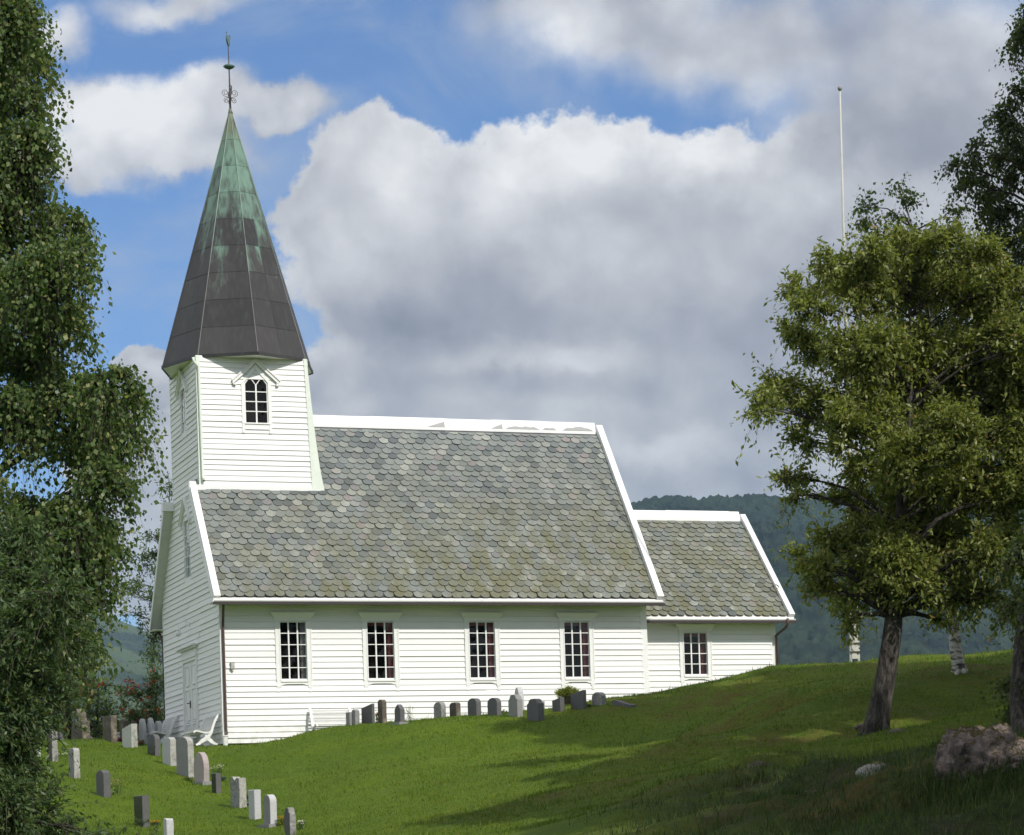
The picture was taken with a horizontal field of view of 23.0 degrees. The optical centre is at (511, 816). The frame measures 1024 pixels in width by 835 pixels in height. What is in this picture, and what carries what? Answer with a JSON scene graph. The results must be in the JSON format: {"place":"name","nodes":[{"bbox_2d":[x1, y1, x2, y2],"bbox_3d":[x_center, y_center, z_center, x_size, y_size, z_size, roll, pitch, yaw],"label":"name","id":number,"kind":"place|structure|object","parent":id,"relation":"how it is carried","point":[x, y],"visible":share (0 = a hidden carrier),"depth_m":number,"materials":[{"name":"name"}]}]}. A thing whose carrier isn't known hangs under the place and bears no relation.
{"place":"outdoors","nodes":[
{"label":"outdoors","id":0,"kind":"place"},
{"bbox_2d":[0,613,163,740],"bbox_3d":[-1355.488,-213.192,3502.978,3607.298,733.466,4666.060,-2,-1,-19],"label":"mountain","id":1,"kind":"structure","parent":0,"point":[130,639],"depth_m":3443.05,"materials":[{"name":"green plant"}]},
{"bbox_2d":[0,0,1023,635],"label":"sky","id":2,"kind":"structure","parent":0,"point":[583,211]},
{"bbox_2d":[1,648,1023,834],"bbox_3d":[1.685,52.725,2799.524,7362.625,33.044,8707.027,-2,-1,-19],"label":"ground","id":3,"kind":"structure","parent":0,"point":[561,827],"depth_m":55.35,"materials":[{"name":"green plant"}]},
{"bbox_2d":[47,731,57,761],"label":"gravestone","id":4,"kind":"object","parent":3,"relation":"on","point":[53,754],"visible":0.52,"depth_m":67.90,"materials":[{"name":"grey stone"}]},
{"bbox_2d":[0,499,129,834],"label":"rowan shrub","id":5,"kind":"object","parent":3,"relation":"on","point":[21,702],"visible":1,"depth_m":28.32,"materials":[{"name":"green plant"}]},
{"bbox_2d":[68,748,79,777],"bbox_3d":[-11.192,-1.324,64.433,0.168,0.880,0.366,-1,-1,-32],"label":"gravestone","id":6,"kind":"object","parent":3,"relation":"on","point":[74,770],"visible":0.76,"depth_m":64.30,"materials":[{"name":"grey stone"}]},
{"bbox_2d":[47,667,104,739],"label":"rowan tree","id":7,"kind":"object","parent":3,"relation":"on","point":[73,708],"visible":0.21,"depth_m":88.10,"materials":[{"name":"green plant"}]},
{"bbox_2d":[71,709,89,739],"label":"gravestone","id":8,"kind":"object","parent":3,"relation":"on","point":[81,733],"visible":0.48,"depth_m":81.63,"materials":[{"name":"brown stone"}]},
{"bbox_2d":[0,0,168,731],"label":"birch tree","id":9,"kind":"object","parent":3,"relation":"on","point":[44,268],"visible":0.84,"depth_m":35.75,"materials":[{"name":"green plant"}]},
{"bbox_2d":[66,670,120,738],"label":"rowan tree","id":10,"kind":"object","parent":3,"relation":"on","point":[97,727],"visible":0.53,"depth_m":90.05,"materials":[{"name":"green plant"}]},
{"bbox_2d":[39,721,164,739],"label":"undergrowth","id":11,"kind":"object","parent":3,"relation":"on","point":[90,732],"visible":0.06,"depth_m":87.57,"materials":[{"name":"green plant"}]},
{"bbox_2d":[96,770,110,797],"bbox_3d":[-9.750,-0.749,60.122,0.181,0.734,0.458,-1,-1,-32],"label":"gravestone","id":12,"kind":"object","parent":3,"relation":"on","point":[103,785],"visible":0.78,"depth_m":59.96,"materials":[{"name":"grey stone"}]},
{"bbox_2d":[102,715,116,742],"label":"gravestone","id":13,"kind":"object","parent":3,"relation":"on","point":[110,728],"visible":0.83,"depth_m":79.71,"materials":[{"name":"brown stone"}]},
{"bbox_2d":[111,779,127,793],"bbox_3d":[-9.552,-0.745,60.996,0.461,0.369,0.391,-2,-1,25],"label":"flowering plant","id":14,"kind":"object","parent":3,"relation":"on","point":[117,784],"visible":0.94,"depth_m":61.02,"materials":[{"name":"green plant"}]},
{"bbox_2d":[119,719,127,740],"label":"gravestone","id":15,"kind":"object","parent":3,"relation":"on","point":[123,723],"visible":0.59,"depth_m":81.57,"materials":[{"name":"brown stone"}]},
{"bbox_2d":[94,816,159,834],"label":"leafy shoots","id":16,"kind":"object","parent":3,"relation":"on","point":[123,828],"visible":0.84,"depth_m":40.03,"materials":[{"name":"green plant"}]},
{"bbox_2d":[122,724,137,747],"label":"gravestone","id":17,"kind":"object","parent":3,"relation":"on","point":[129,736],"visible":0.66,"depth_m":75.61,"materials":[{"name":"stone"}]},
{"bbox_2d":[100,660,163,742],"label":"rowan tree","id":18,"kind":"object","parent":3,"relation":"on","point":[136,714],"visible":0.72,"depth_m":88.78,"materials":[{"name":"green plant"}]},
{"bbox_2d":[134,795,149,826],"bbox_3d":[-8.085,-0.065,55.011,0.158,0.803,0.460,-1,-1,-32],"label":"gravestone","id":19,"kind":"object","parent":3,"relation":"on","point":[141,807],"visible":0.76,"depth_m":54.85,"materials":[{"name":"black stone"}]},
{"bbox_2d":[139,719,146,743],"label":"gravestone","id":20,"kind":"object","parent":3,"relation":"on","point":[142,730],"visible":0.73,"depth_m":81.84,"materials":[{"name":"grey stone"}]},
{"bbox_2d":[115,471,172,672],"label":"sparse tree","id":21,"kind":"object","parent":3,"relation":"on","point":[152,554],"visible":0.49,"depth_m":91.96,"materials":[{"name":"green plant"}]},
{"bbox_2d":[147,718,154,737],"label":"gravestone","id":22,"kind":"object","parent":3,"relation":"on","point":[150,726],"visible":0.44,"depth_m":81.89,"materials":[{"name":"grey stone"}]},
{"bbox_2d":[147,734,160,755],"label":"gravestone","id":23,"kind":"object","parent":3,"relation":"on","point":[153,744],"visible":0.81,"depth_m":72.16,"materials":[{"name":"black stone"}]},
{"bbox_2d":[149,820,159,825],"bbox_3d":[-7.888,0.141,55.494,0.345,0.156,0.259,-2,-1,-19],"label":"flowering plant","id":24,"kind":"object","parent":3,"relation":"on","point":[153,823],"visible":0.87,"depth_m":55.48,"materials":[{"name":"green plant"}]},
{"bbox_2d":[155,721,161,745],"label":"gravestone","id":25,"kind":"object","parent":3,"relation":"on","point":[158,725],"visible":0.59,"depth_m":81.95,"materials":[{"name":"grey stone"}]},
{"bbox_2d":[148,715,177,742],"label":"garden bench","id":26,"kind":"object","parent":3,"relation":"on","point":[170,725],"visible":0.51,"depth_m":81.70,"materials":[{"name":"white paint"}]},
{"bbox_2d":[163,818,173,834],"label":"gravestone","id":27,"kind":"object","parent":3,"relation":"on","point":[168,825],"visible":1,"depth_m":50.94,"materials":[{"name":"grey stone"}]},
{"bbox_2d":[162,737,176,765],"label":"gravestone","id":28,"kind":"object","parent":3,"relation":"on","point":[169,750],"visible":0.79,"depth_m":70.05,"materials":[{"name":"grey stone"}]},
{"bbox_2d":[176,737,193,776],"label":"gravestone","id":29,"kind":"object","parent":3,"relation":"on","point":[185,755],"visible":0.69,"depth_m":66.92,"materials":[{"name":"grey stone"}]},
{"bbox_2d":[181,713,219,745],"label":"garden bench","id":30,"kind":"object","parent":3,"relation":"on","point":[196,734],"visible":0.89,"depth_m":76.16,"materials":[{"name":"white paint"}]},
{"bbox_2d":[192,752,211,784],"bbox_3d":[-8.026,-1.207,65.129,0.340,0.943,0.809,-1,-1,-32],"label":"gravestone","id":31,"kind":"object","parent":3,"relation":"on","point":[201,768],"visible":0.72,"depth_m":64.95,"materials":[{"name":"stone"}]},
{"bbox_2d":[211,773,220,792],"bbox_3d":[-7.394,-0.793,63.022,0.142,0.606,0.268,-1,-1,-32],"label":"gravestone","id":32,"kind":"object","parent":3,"relation":"on","point":[216,781],"visible":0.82,"depth_m":62.92,"materials":[{"name":"black stone"}]},
{"bbox_2d":[209,765,227,773],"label":"flowering plant","id":33,"kind":"object","parent":3,"relation":"on","point":[221,767],"visible":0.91,"depth_m":67.61,"materials":[{"name":"green plant"}]},
{"bbox_2d":[230,777,246,807],"bbox_3d":[-6.515,-0.539,60.018,0.193,0.860,0.495,-1,-1,-32],"label":"gravestone","id":34,"kind":"object","parent":3,"relation":"on","point":[238,791],"visible":0.73,"depth_m":59.85,"materials":[{"name":"stone"}]},
{"bbox_2d":[248,789,260,819],"bbox_3d":[-5.827,-0.227,57.112,0.165,0.781,0.307,-1,-1,-32],"label":"gravestone","id":35,"kind":"object","parent":3,"relation":"on","point":[254,796],"visible":0.78,"depth_m":57.00,"materials":[{"name":"grey stone"}]},
{"bbox_2d":[258,794,279,827],"bbox_3d":[-5.240,-0.081,54.610,0.343,0.817,0.514,-1,-1,-32],"label":"gravestone","id":36,"kind":"object","parent":3,"relation":"on","point":[270,809],"visible":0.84,"depth_m":54.49,"materials":[{"name":"grey stone"}]},
{"bbox_2d":[277,816,283,825],"bbox_3d":[-4.982,0.091,54.400,0.255,0.247,0.198,-2,-1,-19],"label":"flowering plant","id":37,"kind":"object","parent":3,"relation":"on","point":[281,823],"visible":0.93,"depth_m":54.38,"materials":[{"name":"green plant"}]},
{"bbox_2d":[284,807,295,834],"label":"gravestone","id":38,"kind":"object","parent":3,"relation":"on","point":[289,821],"visible":1,"depth_m":51.41,"materials":[{"name":"grey stone"}]},
{"bbox_2d":[296,820,305,828],"bbox_3d":[-4.442,0.170,52.999,0.251,0.224,0.196,-1,-1,-39],"label":"flowering plant","id":39,"kind":"object","parent":3,"relation":"on","point":[300,824],"visible":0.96,"depth_m":52.99,"materials":[{"name":"green plant"}]},
{"bbox_2d":[309,708,350,729],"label":"garden bench","id":40,"kind":"object","parent":3,"relation":"on","point":[336,722],"visible":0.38,"depth_m":76.35,"materials":[{"name":"white paint"}]},
{"bbox_2d":[346,712,351,724],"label":"gravestone","id":41,"kind":"object","parent":3,"relation":"on","point":[348,718],"visible":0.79,"depth_m":72.38,"materials":[{"name":"grey stone"}]},
{"bbox_2d":[352,709,359,724],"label":"gravestone","id":42,"kind":"object","parent":3,"relation":"on","point":[355,717],"visible":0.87,"depth_m":72.27,"materials":[{"name":"grey stone"}]},
{"bbox_2d":[361,703,374,723],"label":"gravestone","id":43,"kind":"object","parent":3,"relation":"on","point":[368,713],"visible":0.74,"depth_m":72.23,"materials":[{"name":"grey stone"}]},
{"bbox_2d":[378,699,386,722],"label":"gravestone","id":44,"kind":"object","parent":3,"relation":"on","point":[382,712],"visible":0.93,"depth_m":71.96,"materials":[{"name":"brown stone"}]},
{"bbox_2d":[390,704,408,724],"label":"gravestone","id":45,"kind":"object","parent":3,"relation":"on","point":[399,710],"visible":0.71,"depth_m":71.14,"materials":[{"name":"grey stone"}]},
{"bbox_2d":[405,706,413,721],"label":"flowering plant","id":46,"kind":"object","parent":3,"relation":"on","point":[410,712],"visible":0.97,"depth_m":71.83,"materials":[{"name":"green plant"}]},
{"bbox_2d":[434,702,445,717],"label":"gravestone","id":47,"kind":"object","parent":3,"relation":"on","point":[439,709],"visible":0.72,"depth_m":72.31,"materials":[{"name":"stone"}]},
{"bbox_2d":[449,702,460,715],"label":"gravestone","id":48,"kind":"object","parent":3,"relation":"on","point":[455,708],"visible":0.66,"depth_m":72.33,"materials":[{"name":"brown stone"}]},
{"bbox_2d":[148,31,796,745],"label":"church","id":49,"kind":"structure","parent":3,"relation":"on","point":[308,559],"depth_m":78.95,"materials":[{"name":"white paint"}]},
{"bbox_2d":[174,369,187,443],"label":"window","id":50,"kind":"structure","parent":49,"relation":"in","point":[180,377],"depth_m":79.83,"materials":[{"name":"white paint"}]},
{"bbox_2d":[178,497,191,583],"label":"window","id":51,"kind":"structure","parent":49,"relation":"in","point":[186,546],"depth_m":79.77,"materials":[{"name":"white paint"}]},
{"bbox_2d":[175,643,199,745],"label":"door","id":52,"kind":"structure","parent":49,"relation":"in","point":[189,654],"depth_m":79.69,"materials":[{"name":"white paint"}]},
{"bbox_2d":[231,358,280,433],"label":"window","id":53,"kind":"structure","parent":49,"relation":"in","point":[256,405],"depth_m":78.49,"materials":[{"name":"white paint"}]},
{"bbox_2d":[271,611,315,691],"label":"window","id":54,"kind":"structure","parent":49,"relation":"in","point":[293,634],"depth_m":76.47,"materials":[{"name":"white paint"}]},
{"bbox_2d":[358,611,403,690],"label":"window","id":55,"kind":"structure","parent":49,"relation":"in","point":[381,654],"depth_m":77.39,"materials":[{"name":"white paint"}]},
{"bbox_2d":[460,611,503,689],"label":"window","id":56,"kind":"structure","parent":49,"relation":"in","point":[482,661],"depth_m":78.47,"materials":[{"name":"white paint"}]},
{"bbox_2d":[556,612,597,688],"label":"window","id":57,"kind":"structure","parent":49,"relation":"in","point":[577,653],"depth_m":79.53,"materials":[{"name":"white paint"}]},
{"bbox_2d":[675,623,715,685],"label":"window","id":58,"kind":"structure","parent":49,"relation":"in","point":[693,637],"depth_m":82.06,"materials":[{"name":"white paint"}]},
{"bbox_2d":[468,698,480,715],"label":"gravestone","id":59,"kind":"object","parent":3,"relation":"on","point":[474,706],"visible":0.7,"depth_m":71.50,"materials":[{"name":"grey stone"}]},
{"bbox_2d":[487,698,501,715],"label":"gravestone","id":60,"kind":"object","parent":3,"relation":"on","point":[494,706],"visible":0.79,"depth_m":70.81,"materials":[{"name":"grey stone"}]},
{"bbox_2d":[508,694,522,716],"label":"gravestone","id":61,"kind":"object","parent":3,"relation":"on","point":[515,704],"visible":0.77,"depth_m":70.01,"materials":[{"name":"grey stone"}]},
{"bbox_2d":[515,687,524,709],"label":"gravestone","id":62,"kind":"object","parent":3,"relation":"on","point":[519,690],"visible":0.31,"depth_m":76.97,"materials":[{"name":"grey stone"}]},
{"bbox_2d":[527,699,543,720],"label":"gravestone","id":63,"kind":"object","parent":3,"relation":"on","point":[535,709],"visible":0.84,"depth_m":68.39,"materials":[{"name":"grey stone"}]},
{"bbox_2d":[552,697,564,711],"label":"gravestone","id":64,"kind":"object","parent":3,"relation":"on","point":[557,704],"visible":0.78,"depth_m":69.91,"materials":[{"name":"grey stone"}]},
{"bbox_2d":[554,683,578,704],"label":"clipped bush","id":65,"kind":"object","parent":3,"relation":"on","point":[567,692],"visible":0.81,"depth_m":76.89,"materials":[{"name":"green plant"}]},
{"bbox_2d":[570,690,586,709],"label":"gravestone","id":66,"kind":"object","parent":3,"relation":"on","point":[578,700],"visible":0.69,"depth_m":69.71,"materials":[{"name":"grey stone"}]},
{"bbox_2d":[592,692,605,705],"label":"gravestone","id":67,"kind":"object","parent":3,"relation":"on","point":[598,698],"visible":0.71,"depth_m":69.62,"materials":[{"name":"stone"}]},
{"bbox_2d":[612,700,636,707],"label":"gravestone","id":68,"kind":"object","parent":3,"relation":"on","point":[620,703],"visible":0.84,"depth_m":68.73,"materials":[{"name":"grey stone"}]},
{"bbox_2d":[747,761,771,767],"bbox_3d":[4.093,-0.739,41.814,0.512,0.395,0.452,-1,-1,-45],"label":"boulder","id":69,"kind":"object","parent":3,"relation":"on","point":[761,764],"visible":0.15,"depth_m":41.69,"materials":[{"name":"grey stone"}]},
{"bbox_2d":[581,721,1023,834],"bbox_3d":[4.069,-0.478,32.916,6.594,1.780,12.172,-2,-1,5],"label":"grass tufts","id":70,"kind":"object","parent":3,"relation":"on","point":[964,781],"visible":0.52,"depth_m":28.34,"materials":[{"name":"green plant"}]},
{"bbox_2d":[837,86,860,661],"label":"flagpole","id":71,"kind":"object","parent":3,"relation":"on","point":[853,654],"visible":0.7,"depth_m":73.23,"materials":[{"name":"white paint"},{"name":"weathered iron"}]},
{"bbox_2d":[854,723,862,730],"bbox_3d":[7.210,-1.808,51.418,0.443,0.229,0.361,-2,-1,0],"label":"boulder","id":72,"kind":"object","parent":3,"relation":"on","point":[858,727],"visible":0.27,"depth_m":51.34,"materials":[{"name":"grey stone"}]},
{"bbox_2d":[855,761,888,777],"bbox_3d":[5.069,-0.590,35.016,0.536,0.370,0.465,-3,-1,40],"label":"boulder","id":73,"kind":"object","parent":3,"relation":"on","point":[874,764],"visible":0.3,"depth_m":34.90,"materials":[{"name":"stone"}]},
{"bbox_2d":[730,213,1023,736],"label":"goat willow","id":74,"kind":"object","parent":3,"relation":"on","point":[899,551],"visible":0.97,"depth_m":50.13,"materials":[{"name":"green plant"}]},
{"bbox_2d":[887,728,905,734],"bbox_3d":[7.209,-1.554,47.120,0.395,0.219,0.308,-2,-1,0],"label":"boulder","id":75,"kind":"object","parent":3,"relation":"on","point":[898,729],"visible":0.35,"depth_m":47.05,"materials":[{"name":"grey stone"}]},
{"bbox_2d":[842,172,1018,674],"bbox_3d":[9.483,-8.717,56.667,4.315,11.448,3.664,-2,-1,10],"label":"birch tree","id":76,"kind":"object","parent":3,"relation":"on","point":[957,660],"visible":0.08,"depth_m":56.16,"materials":[{"name":"green plant"}]},
{"bbox_2d":[932,722,1016,780],"bbox_3d":[5.353,-0.453,28.742,1.176,1.231,1.058,-2,-1,0],"label":"boulder","id":77,"kind":"object","parent":3,"relation":"on","point":[962,745],"visible":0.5,"depth_m":28.36,"materials":[{"name":"grey stone"}]},
{"bbox_2d":[933,0,1023,383],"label":"birch tree","id":78,"kind":"object","parent":3,"relation":"on","point":[991,194],"visible":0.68,"depth_m":55.09,"materials":[{"name":"green plant"}]},
{"bbox_2d":[979,529,1023,735],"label":"birch tree","id":79,"kind":"object","parent":3,"relation":"on","point":[1014,687],"visible":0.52,"depth_m":39.33,"materials":[{"name":"green plant"}]},
{"bbox_2d":[991,736,1023,772],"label":"boulder","id":80,"kind":"object","parent":3,"relation":"on","point":[1019,746],"visible":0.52,"depth_m":28.27,"materials":[{"name":"grey stone"}]},
{"bbox_2d":[565,712,1023,834],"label":"rough grass","id":81,"kind":"structure","parent":0,"point":[899,762],"depth_m":29.49,"materials":[{"name":"green plant"}]},
{"bbox_2d":[631,493,1023,664],"bbox_3d":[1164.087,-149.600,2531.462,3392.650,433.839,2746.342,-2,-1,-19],"label":"mountain","id":82,"kind":"structure","parent":0,"point":[808,637],"depth_m":1887.06,"materials":[{"name":"green plant"}]},
{"bbox_2d":[812,450,1023,536],"bbox_3d":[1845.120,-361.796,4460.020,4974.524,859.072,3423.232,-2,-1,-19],"label":"mountain","id":83,"kind":"structure","parent":0,"point":[842,506],"depth_m":4466.62,"materials":[{"name":"green plant"}]}
]}

